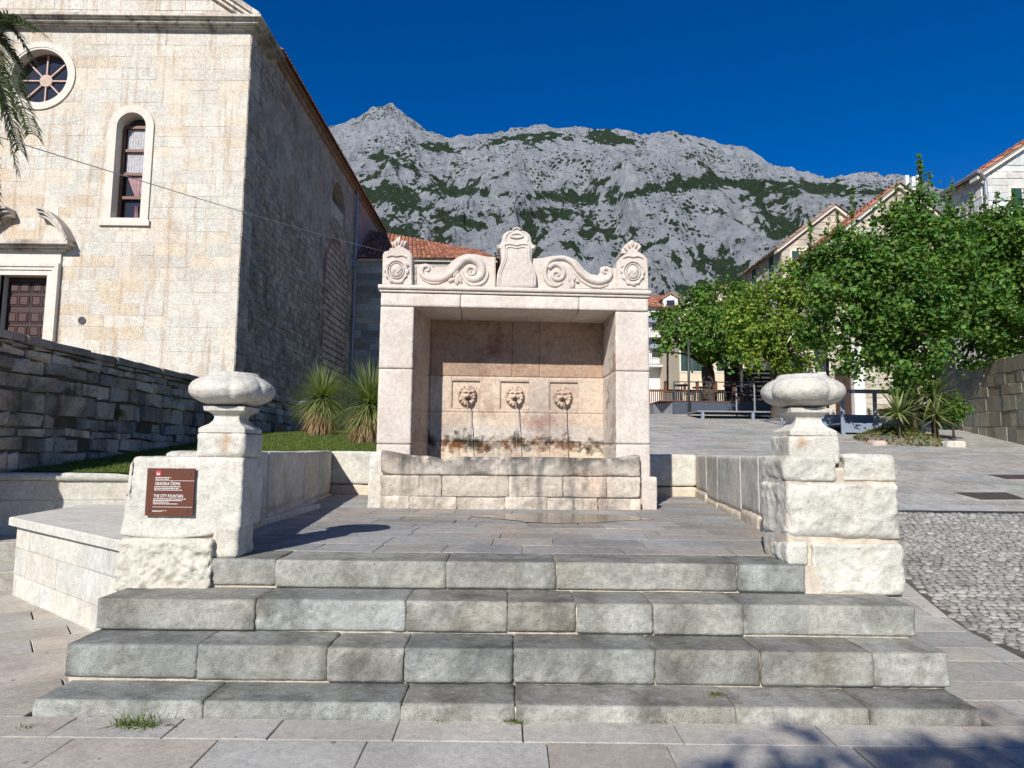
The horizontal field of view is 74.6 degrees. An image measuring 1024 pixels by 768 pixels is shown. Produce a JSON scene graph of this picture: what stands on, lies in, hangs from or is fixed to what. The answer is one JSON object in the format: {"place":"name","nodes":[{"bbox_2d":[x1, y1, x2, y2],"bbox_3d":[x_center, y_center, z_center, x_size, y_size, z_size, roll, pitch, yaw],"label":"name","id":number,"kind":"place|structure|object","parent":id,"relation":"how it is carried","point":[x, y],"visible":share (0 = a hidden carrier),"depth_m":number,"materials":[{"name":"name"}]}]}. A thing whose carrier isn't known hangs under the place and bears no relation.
{"place":"outdoors","nodes":[
{"label":"outdoors","id":0,"kind":"place"},
{"bbox_2d":[16,449,332,472],"bbox_3d":[-4.973,1.194,10.679,3.320,0.322,3.700,1,-6,0],"label":"lawn strip","id":1,"kind":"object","parent":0,"point":[79,470],"visible":0.17,"depth_m":9.22,"materials":[{"name":"plant"}]},
{"bbox_2d":[17,429,376,472],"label":"lawn","id":2,"kind":"structure","parent":0,"point":[285,436],"depth_m":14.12,"materials":[{"name":"plant"}]},
{"bbox_2d":[0,329,310,471],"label":"old stone wall","id":3,"kind":"structure","parent":2,"relation":"on","point":[45,420],"depth_m":10.38,"materials":[{"name":"grey stone"}]},
{"bbox_2d":[65,384,78,397],"bbox_3d":[-6.469,0.118,9.958,0.153,0.266,0.406,1,-6,0],"label":"wall tuft","id":4,"kind":"object","parent":3,"relation":"attached to","point":[69,391],"visible":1,"depth_m":9.90,"materials":[{"name":"green plant"}]},
{"bbox_2d":[115,408,127,419],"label":"wall tuft","id":5,"kind":"object","parent":3,"relation":"attached to","point":[118,411],"visible":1,"depth_m":11.18,"materials":[{"name":"green plant"}]},
{"bbox_2d":[171,394,182,403],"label":"wall tuft","id":6,"kind":"object","parent":3,"relation":"attached to","point":[175,398],"visible":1,"depth_m":12.96,"materials":[{"name":"green plant"}]},
{"bbox_2d":[279,359,357,435],"bbox_3d":[-4.576,0.389,16.238,2.135,2.165,2.140,1,-6,0],"label":"spiky grass tree","id":7,"kind":"object","parent":2,"relation":"on","point":[315,420],"visible":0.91,"depth_m":15.96,"materials":[{"name":"green plant"}]},
{"bbox_2d":[319,357,378,443],"bbox_3d":[-3.035,0.467,14.417,2.296,2.384,2.282,1,-6,0],"label":"spiky grass tree","id":8,"kind":"object","parent":2,"relation":"on","point":[363,424],"visible":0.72,"depth_m":14.08,"materials":[{"name":"green plant"}]},
{"bbox_2d":[0,582,1023,767],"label":"pavement","id":9,"kind":"structure","parent":0,"point":[986,678],"depth_m":3.63,"materials":[{"name":"stone"}]},
{"bbox_2d":[0,534,16,590],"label":"side steps","id":10,"kind":"structure","parent":9,"relation":"on","point":[7,550],"depth_m":7.86,"materials":[{"name":"white stone"}]},
{"bbox_2d":[0,472,128,534],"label":"garden wall","id":11,"kind":"structure","parent":9,"relation":"on","point":[22,493],"depth_m":8.72,"materials":[{"name":"white stone"}]},
{"bbox_2d":[98,705,172,730],"bbox_3d":[-2.080,1.888,3.744,0.473,0.172,0.266,1,-6,0],"label":"weed tuft","id":12,"kind":"object","parent":9,"relation":"on","point":[124,723],"visible":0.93,"depth_m":3.75,"materials":[{"name":"green plant"}]},
{"bbox_2d":[9,504,319,631],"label":"plinth wall","id":13,"kind":"structure","parent":9,"relation":"on","point":[66,560],"depth_m":6.30,"materials":[{"name":"white stone"}]},
{"bbox_2d":[32,551,981,726],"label":"stone steps","id":14,"kind":"structure","parent":9,"relation":"on","point":[364,650],"depth_m":4.22,"materials":[{"name":"grey stone"}]},
{"bbox_2d":[707,691,727,696],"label":"weed tuft","id":15,"kind":"object","parent":14,"relation":"on","point":[716,693],"visible":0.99,"depth_m":4.05,"materials":[{"name":"green plant"}]},
{"bbox_2d":[503,716,528,727],"bbox_3d":[0.016,1.930,3.832,0.212,0.076,0.147,1,-6,0],"label":"weed tuft","id":16,"kind":"object","parent":9,"relation":"on","point":[516,722],"visible":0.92,"depth_m":3.83,"materials":[{"name":"green plant"}]},
{"bbox_2d":[211,512,863,593],"bbox_3d":[0.078,2.065,8.764,7.000,0.728,7.750,1,-6,0],"label":"platform base","id":17,"kind":"object","parent":9,"relation":"on","point":[812,582],"visible":0.14,"depth_m":4.92,"materials":[{"name":"grey stone"}]},
{"bbox_2d":[114,371,275,590],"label":"gate pillar","id":18,"kind":"structure","parent":17,"relation":"on","point":[171,551],"depth_m":5.01,"materials":[{"name":"white stone"}]},
{"bbox_2d":[145,468,195,515],"bbox_3d":[-2.536,0.801,4.987,0.356,0.348,0.020,1,-6,0],"label":"information sign","id":19,"kind":"object","parent":18,"relation":"attached to","point":[170,491],"visible":1,"depth_m":4.98,"materials":[{"name":"metal"}]},
{"bbox_2d":[253,494,768,555],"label":"platform paving","id":20,"kind":"structure","parent":17,"relation":"on","point":[672,526],"depth_m":6.71,"materials":[{"name":"stone"}]},
{"bbox_2d":[166,451,331,529],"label":"parapet wall","id":21,"kind":"structure","parent":20,"relation":"on","point":[291,479],"depth_m":8.57,"materials":[{"name":"white stone"}]},
{"bbox_2d":[367,226,656,509],"bbox_3d":[0.013,-0.199,10.290,4.098,4.120,1.545,1,-6,-3],"label":"stone fountain","id":22,"kind":"object","parent":20,"relation":"on","point":[539,341],"visible":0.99,"depth_m":9.82,"materials":[{"name":"white stone"}]},
{"bbox_2d":[467,400,467,456],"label":"water stream","id":23,"kind":"structure","parent":22,"relation":"attached to","point":[467,425],"depth_m":10.27,"materials":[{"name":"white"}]},
{"bbox_2d":[515,401,516,456],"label":"water stream","id":24,"kind":"structure","parent":22,"relation":"attached to","point":[516,427],"depth_m":10.31,"materials":[{"name":"white"}]},
{"bbox_2d":[563,401,564,453],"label":"water stream","id":25,"kind":"structure","parent":22,"relation":"attached to","point":[564,424],"depth_m":10.36,"materials":[{"name":"white"}]},
{"bbox_2d":[330,451,696,496],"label":"parapet wall","id":26,"kind":"structure","parent":20,"relation":"on","point":[675,474],"depth_m":12.40,"materials":[{"name":"white stone"}]},
{"bbox_2d":[469,513,650,522],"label":"puddle","id":27,"kind":"object","parent":20,"relation":"on","point":[559,518],"visible":1,"depth_m":8.17,"materials":[{"name":"liquid"}]},
{"bbox_2d":[695,455,762,530],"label":"parapet wall","id":28,"kind":"structure","parent":20,"relation":"on","point":[730,484],"depth_m":8.80,"materials":[{"name":"white stone"}]},
{"bbox_2d":[760,373,904,596],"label":"gate pillar","id":29,"kind":"structure","parent":17,"relation":"on","point":[829,508],"depth_m":5.01,"materials":[{"name":"white stone"}]},
{"bbox_2d":[242,0,1023,188],"label":"sky","id":30,"kind":"structure","parent":0,"point":[825,88],"materials":[{"name":"blue"}]},
{"bbox_2d":[328,103,946,301],"bbox_3d":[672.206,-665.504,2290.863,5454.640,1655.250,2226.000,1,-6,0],"label":"mountain","id":31,"kind":"structure","parent":0,"point":[682,210],"depth_m":2396.43,"materials":[{"name":"grey stone"}]},
{"bbox_2d":[648,414,1023,510],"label":"street","id":32,"kind":"structure","parent":0,"point":[932,478],"depth_m":15.33,"materials":[{"name":"stone"}]},
{"bbox_2d":[352,230,500,418],"bbox_3d":[-4.931,-3.072,42.316,8.419,13.492,7.416,1,-6,0],"label":"church annex","id":33,"kind":"object","parent":32,"relation":"on","point":[368,305],"visible":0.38,"depth_m":39.24,"materials":[{"name":"stone"}]},
{"bbox_2d":[0,137,384,251],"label":"overhead cable","id":34,"kind":"object","parent":33,"relation":"attached to","point":[158,186],"visible":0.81,"depth_m":13.26,"materials":[{"name":"grey metal"}]},
{"bbox_2d":[666,351,668,388],"bbox_3d":[7.460,-0.601,32.226,0.111,2.010,0.100,-2,-6,22],"label":"metal post","id":35,"kind":"object","parent":32,"relation":"on","point":[667,357],"visible":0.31,"depth_m":32.20,"materials":[{"name":"metal"}]},
{"bbox_2d":[648,274,763,400],"bbox_3d":[8.510,-1.681,29.122,5.203,6.598,3.247,1,-6,0],"label":"plane tree","id":36,"kind":"object","parent":32,"relation":"on","point":[706,350],"visible":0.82,"depth_m":29.11,"materials":[{"name":"green plant"}]},
{"bbox_2d":[649,381,770,414],"bbox_3d":[8.596,0.853,29.339,6.610,1.616,4.600,1,-6,0],"label":"cafe stage","id":37,"kind":"object","parent":32,"relation":"on","point":[665,406],"visible":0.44,"depth_m":27.07,"materials":[{"name":"metal"}]},
{"bbox_2d":[664,381,675,400],"bbox_3d":[6.614,0.327,28.178,0.405,0.900,0.430,1,-6,0],"label":"cafe chair","id":38,"kind":"object","parent":37,"relation":"on","point":[665,386],"visible":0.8,"depth_m":28.10,"materials":[{"name":"brown wood"}]},
{"bbox_2d":[675,384,686,400],"bbox_3d":[7.096,0.403,28.106,0.700,0.745,0.700,1,-6,0],"label":"cafe table","id":39,"kind":"object","parent":37,"relation":"on","point":[680,385],"visible":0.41,"depth_m":28.02,"materials":[{"name":"metal"}]},
{"bbox_2d":[683,383,694,400],"bbox_3d":[7.663,0.427,29.074,0.405,0.900,0.430,1,-6,0],"label":"cafe chair","id":40,"kind":"object","parent":37,"relation":"on","point":[684,389],"visible":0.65,"depth_m":28.99,"materials":[{"name":"brown wood"}]},
{"bbox_2d":[690,382,698,400],"bbox_3d":[7.579,0.334,28.148,0.405,0.900,0.430,1,-6,0],"label":"cafe chair","id":41,"kind":"object","parent":37,"relation":"on","point":[697,386],"visible":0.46,"depth_m":28.07,"materials":[{"name":"brown wood"}]},
{"bbox_2d":[692,386,708,400],"bbox_3d":[8.145,0.503,29.001,0.700,0.745,0.700,1,-6,0],"label":"cafe table","id":42,"kind":"object","parent":37,"relation":"on","point":[702,387],"visible":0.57,"depth_m":28.96,"materials":[{"name":"metal"}]},
{"bbox_2d":[706,384,717,400],"bbox_3d":[8.628,0.434,29.044,0.405,0.900,0.430,1,-6,0],"label":"cafe chair","id":43,"kind":"object","parent":37,"relation":"on","point":[711,394],"visible":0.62,"depth_m":28.86,"materials":[{"name":"brown wood"}]},
{"bbox_2d":[713,381,725,400],"bbox_3d":[8.714,0.349,28.178,0.405,0.900,0.430,1,-6,0],"label":"cafe chair","id":44,"kind":"object","parent":37,"relation":"on","point":[715,386],"visible":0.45,"depth_m":28.13,"materials":[{"name":"brown wood"}]},
{"bbox_2d":[723,385,739,400],"bbox_3d":[9.196,0.425,28.106,0.700,0.745,0.700,1,-6,0],"label":"cafe table","id":45,"kind":"object","parent":37,"relation":"on","point":[731,386],"visible":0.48,"depth_m":28.08,"materials":[{"name":"metal"}]},
{"bbox_2d":[731,383,743,400],"bbox_3d":[9.763,0.449,29.074,0.405,0.900,0.430,1,-6,0],"label":"cafe chair","id":46,"kind":"object","parent":37,"relation":"on","point":[733,389],"visible":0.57,"depth_m":28.91,"materials":[{"name":"brown wood"}]},
{"bbox_2d":[737,381,749,400],"bbox_3d":[9.679,0.356,28.148,0.405,0.900,0.430,1,-6,0],"label":"cafe chair","id":47,"kind":"object","parent":37,"relation":"on","point":[747,388],"visible":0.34,"depth_m":27.99,"materials":[{"name":"brown wood"}]},
{"bbox_2d":[718,360,770,400],"bbox_3d":[11.466,0.221,30.173,3.455,2.875,2.870,1,-6,0],"label":"pergola","id":48,"kind":"object","parent":37,"relation":"on","point":[764,376],"visible":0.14,"depth_m":31.38,"materials":[{"name":"metal"}]},
{"bbox_2d":[686,383,782,424],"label":"platform","id":49,"kind":"structure","parent":32,"relation":"on","point":[736,412],"depth_m":24.76,"materials":[{"name":"metal"}]},
{"bbox_2d":[706,284,776,400],"bbox_3d":[11.066,-1.561,31.411,4.178,6.842,3.259,1,-6,0],"label":"plane tree","id":50,"kind":"object","parent":32,"relation":"on","point":[734,377],"visible":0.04,"depth_m":31.02,"materials":[{"name":"green plant"}]},
{"bbox_2d":[709,256,838,420],"bbox_3d":[9.574,-1.544,23.948,4.782,6.235,2.957,2,-6,-9],"label":"plane tree","id":51,"kind":"object","parent":32,"relation":"on","point":[773,349],"visible":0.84,"depth_m":24.09,"materials":[{"name":"green plant"}]},
{"bbox_2d":[781,337,893,415],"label":"stone house","id":52,"kind":"structure","parent":32,"relation":"on","point":[856,403],"depth_m":27.66,"materials":[{"name":"beige paint"}]},
{"bbox_2d":[812,347,830,373],"bbox_3d":[12.803,-1.095,27.844,0.750,1.400,0.070,1,-6,0],"label":"window","id":53,"kind":"structure","parent":52,"relation":"in","point":[823,371],"depth_m":27.80,"materials":[{"name":"white"}]},
{"bbox_2d":[834,370,851,414],"bbox_3d":[13.632,0.534,27.660,0.640,2.200,0.045,1,-6,0],"label":"door","id":54,"kind":"structure","parent":52,"relation":"in","point":[847,399],"depth_m":27.63,"materials":[{"name":"brown wood"}]},
{"bbox_2d":[821,389,896,434],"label":"blue platform","id":55,"kind":"structure","parent":32,"relation":"on","point":[852,423],"depth_m":19.59,"materials":[{"name":"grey metal"}]},
{"bbox_2d":[779,154,997,430],"bbox_3d":[10.384,-2.454,18.021,5.436,8.301,3.848,1,-6,0],"label":"mulberry tree","id":56,"kind":"object","parent":32,"relation":"on","point":[893,317],"visible":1,"depth_m":17.89,"materials":[{"name":"green plant"}]},
{"bbox_2d":[852,425,965,446],"bbox_3d":[10.190,1.438,17.862,2.280,0.733,2.465,1,-6,0],"label":"planting bed","id":57,"kind":"object","parent":32,"relation":"on","point":[883,436],"visible":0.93,"depth_m":17.14,"materials":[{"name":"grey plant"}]},
{"bbox_2d":[865,383,929,435],"bbox_3d":[9.961,0.702,17.316,1.755,1.586,1.658,-3,-6,29],"label":"yucca plant","id":58,"kind":"object","parent":57,"relation":"on","point":[897,405],"visible":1,"depth_m":17.24,"materials":[{"name":"green plant"}]},
{"bbox_2d":[892,380,940,430],"bbox_3d":[10.932,0.613,18.258,1.473,1.738,1.482,1,-6,0],"label":"yucca plant","id":59,"kind":"object","parent":57,"relation":"on","point":[915,412],"visible":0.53,"depth_m":18.18,"materials":[{"name":"green plant"}]},
{"bbox_2d":[913,393,961,437],"bbox_3d":[10.986,0.825,17.418,1.237,1.358,1.233,-1,-6,18],"label":"yucca plant","id":60,"kind":"object","parent":57,"relation":"on","point":[934,416],"visible":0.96,"depth_m":17.34,"materials":[{"name":"green plant"}]},
{"bbox_2d":[902,363,973,435],"bbox_3d":[11.207,0.420,17.963,2.102,2.146,2.204,-5,-8,43],"label":"yucca plant","id":61,"kind":"object","parent":57,"relation":"on","point":[931,394],"visible":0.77,"depth_m":17.78,"materials":[{"name":"green plant"}]},
{"bbox_2d":[923,189,1023,375],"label":"mulberry tree","id":62,"kind":"object","parent":32,"relation":"on","point":[998,325],"visible":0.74,"depth_m":18.73,"materials":[{"name":"green plant"}]},
{"bbox_2d":[954,492,1023,499],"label":"metal cover","id":63,"kind":"object","parent":32,"relation":"on","point":[993,495],"visible":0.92,"depth_m":11.11,"materials":[{"name":"grey metal"}]},
{"bbox_2d":[990,475,1023,478],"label":"metal cover","id":64,"kind":"object","parent":32,"relation":"on","point":[1011,476],"visible":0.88,"depth_m":12.61,"materials":[{"name":"grey metal"}]},
{"bbox_2d":[878,404,929,411],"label":"terrace","id":65,"kind":"structure","parent":0,"point":[923,407],"depth_m":26.99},
{"bbox_2d":[739,203,849,368],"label":"stone house","id":66,"kind":"structure","parent":65,"relation":"on","point":[798,238],"depth_m":33.95,"materials":[{"name":"stone"}]},
{"bbox_2d":[751,265,757,288],"bbox_3d":[13.566,-5.919,37.578,0.080,1.250,0.900,1,-6,0],"label":"window","id":67,"kind":"structure","parent":66,"relation":"in","point":[754,270],"depth_m":37.50,"materials":[{"name":"stone"}]},
{"bbox_2d":[768,252,775,279],"bbox_3d":[13.569,-6.163,35.095,0.080,1.250,0.900,1,-6,0],"label":"window","id":68,"kind":"structure","parent":66,"relation":"in","point":[771,258],"depth_m":35.06,"materials":[{"name":"stone"}]},
{"bbox_2d":[790,249,806,266],"bbox_3d":[14.468,-5.987,33.754,1.000,1.600,0.080,1,-6,0],"label":"window","id":69,"kind":"structure","parent":66,"relation":"in","point":[794,253],"depth_m":33.78,"materials":[{"name":"stone"}]},
{"bbox_2d":[788,182,955,416],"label":"stone house","id":70,"kind":"structure","parent":65,"relation":"on","point":[863,213],"depth_m":29.83,"materials":[{"name":"stone"}]},
{"bbox_2d":[939,139,1023,368],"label":"stone house","id":71,"kind":"structure","parent":65,"relation":"on","point":[1002,173],"depth_m":24.88,"materials":[{"name":"stone"}]},
{"bbox_2d":[1008,185,1023,217],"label":"window","id":72,"kind":"structure","parent":71,"relation":"in","point":[1017,191],"depth_m":24.79,"materials":[{"name":"stone"}]},
{"bbox_2d":[898,512,1023,658],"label":"cobbled street","id":73,"kind":"structure","parent":0,"point":[952,555],"depth_m":7.77,"materials":[{"name":"stone"}]},
{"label":"street bed","id":74,"kind":"structure","parent":0,"visible":0},
{"bbox_2d":[687,339,689,414],"bbox_3d":[7.037,-0.191,26.758,0.144,3.225,0.100,1,-6,0],"label":"metal post","id":75,"kind":"object","parent":74,"relation":"on","point":[688,370],"visible":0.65,"depth_m":26.75,"materials":[{"name":"metal"}]},
{"bbox_2d":[826,358,828,407],"bbox_3d":[10.376,0.352,22.084,0.172,2.412,0.100,1,-6,0],"label":"metal post","id":76,"kind":"object","parent":74,"relation":"on","point":[827,367],"visible":0.35,"depth_m":22.14,"materials":[{"name":"grey metal"}]},
{"bbox_2d":[936,388,975,440],"bbox_3d":[11.937,1.003,18.241,1.053,1.767,1.038,1,-6,0],"label":"shrub","id":77,"kind":"object","parent":74,"relation":"on","point":[959,415],"visible":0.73,"depth_m":18.08,"materials":[{"name":"green plant"}]},
{"label":"church terrace","id":78,"kind":"structure","parent":0,"visible":0},
{"bbox_2d":[0,8,49,225],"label":"palm tree","id":79,"kind":"object","parent":78,"relation":"on","point":[7,20],"visible":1,"depth_m":11.85,"materials":[{"name":"green plant"}]},
{"bbox_2d":[0,0,387,426],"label":"church","id":80,"kind":"structure","parent":78,"relation":"on","point":[210,101],"depth_m":23.01,"materials":[{"name":"stone"}]},
{"bbox_2d":[5,278,32,334],"bbox_3d":[-16.674,-0.801,22.505,0.781,5.604,0.095,1,-6,0],"label":"door","id":81,"kind":"structure","parent":80,"relation":"in","point":[19,289],"depth_m":22.66,"materials":[{"name":"brown wood"}]},
{"bbox_2d":[28,278,46,338],"bbox_3d":[-15.881,-0.793,22.505,0.781,5.604,0.095,1,-6,0],"label":"door","id":82,"kind":"structure","parent":80,"relation":"in","point":[36,318],"depth_m":22.66,"materials":[{"name":"brown wood"}]},
{"bbox_2d":[4,42,75,109],"bbox_3d":[-16.247,-10.587,23.316,2.451,2.451,0.460,1,-6,0],"label":"round window","id":83,"kind":"structure","parent":80,"relation":"in","point":[55,79],"depth_m":23.44,"materials":[{"name":"stone"}]},
{"bbox_2d":[98,105,154,225],"bbox_3d":[-13.009,-7.408,23.013,1.692,4.245,0.560,1,-6,0],"label":"arched window","id":84,"kind":"structure","parent":80,"relation":"in","point":[126,201],"depth_m":22.96,"materials":[{"name":"stone"}]},
{"bbox_2d":[331,190,342,226],"bbox_3d":[-9.373,-9.461,35.214,0.400,2.062,2.675,1,-6,0],"label":"side window","id":85,"kind":"structure","parent":80,"relation":"in","point":[335,211],"depth_m":35.55,"materials":[{"name":"grey glass"}]},
{"bbox_3d":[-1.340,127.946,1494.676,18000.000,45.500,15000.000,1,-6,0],"label":"ground","id":86,"kind":"structure","parent":0,"visible":0},
{"bbox_2d":[648,292,679,403],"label":"white house","id":87,"kind":"structure","parent":86,"relation":"on","point":[654,365],"depth_m":50.45,"materials":[{"name":"paint"}]},
{"bbox_2d":[651,339,658,358],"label":"window","id":88,"kind":"structure","parent":87,"relation":"in","point":[653,356],"depth_m":50.46,"materials":[{"name":"wood"}]},
{"bbox_2d":[651,311,661,331],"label":"window","id":89,"kind":"structure","parent":87,"relation":"in","point":[652,325],"depth_m":50.67,"materials":[{"name":"wood"}]},
{"bbox_2d":[656,285,746,400],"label":"cream house","id":90,"kind":"structure","parent":86,"relation":"on","point":[678,369],"depth_m":44.38,"materials":[{"name":"paint"}]},
{"bbox_2d":[679,349,692,372],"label":"window","id":91,"kind":"structure","parent":90,"relation":"in","point":[682,358],"depth_m":44.31,"materials":[{"name":"wood"}]},
{"bbox_2d":[691,360,701,372],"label":"window","id":92,"kind":"structure","parent":90,"relation":"in","point":[696,367],"depth_m":44.29,"materials":[{"name":"wood"}]},
{"bbox_2d":[715,355,727,372],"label":"window","id":93,"kind":"structure","parent":90,"relation":"in","point":[717,370],"depth_m":44.28,"materials":[{"name":"wood"}]},
{"bbox_2d":[904,175,918,190],"bbox_3d":[20.939,-9.966,35.141,0.760,1.896,0.220,1,-6,0],"label":"phone mast","id":94,"kind":"object","parent":86,"relation":"on","point":[906,180],"visible":0.53,"depth_m":35.11,"materials":[{"name":"metal"}]},
{"bbox_2d":[943,354,1023,444],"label":"retaining wall","id":95,"kind":"structure","parent":86,"relation":"on","point":[996,398],"depth_m":18.86,"materials":[{"name":"stone"}]},
{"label":"street edge bed","id":96,"kind":"structure","parent":0,"visible":0},
{"bbox_2d":[898,510,1023,513],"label":"drain channel","id":97,"kind":"object","parent":96,"relation":"on","point":[967,512],"depth_m":10.10,"materials":[{"name":"metal"}]}
]}

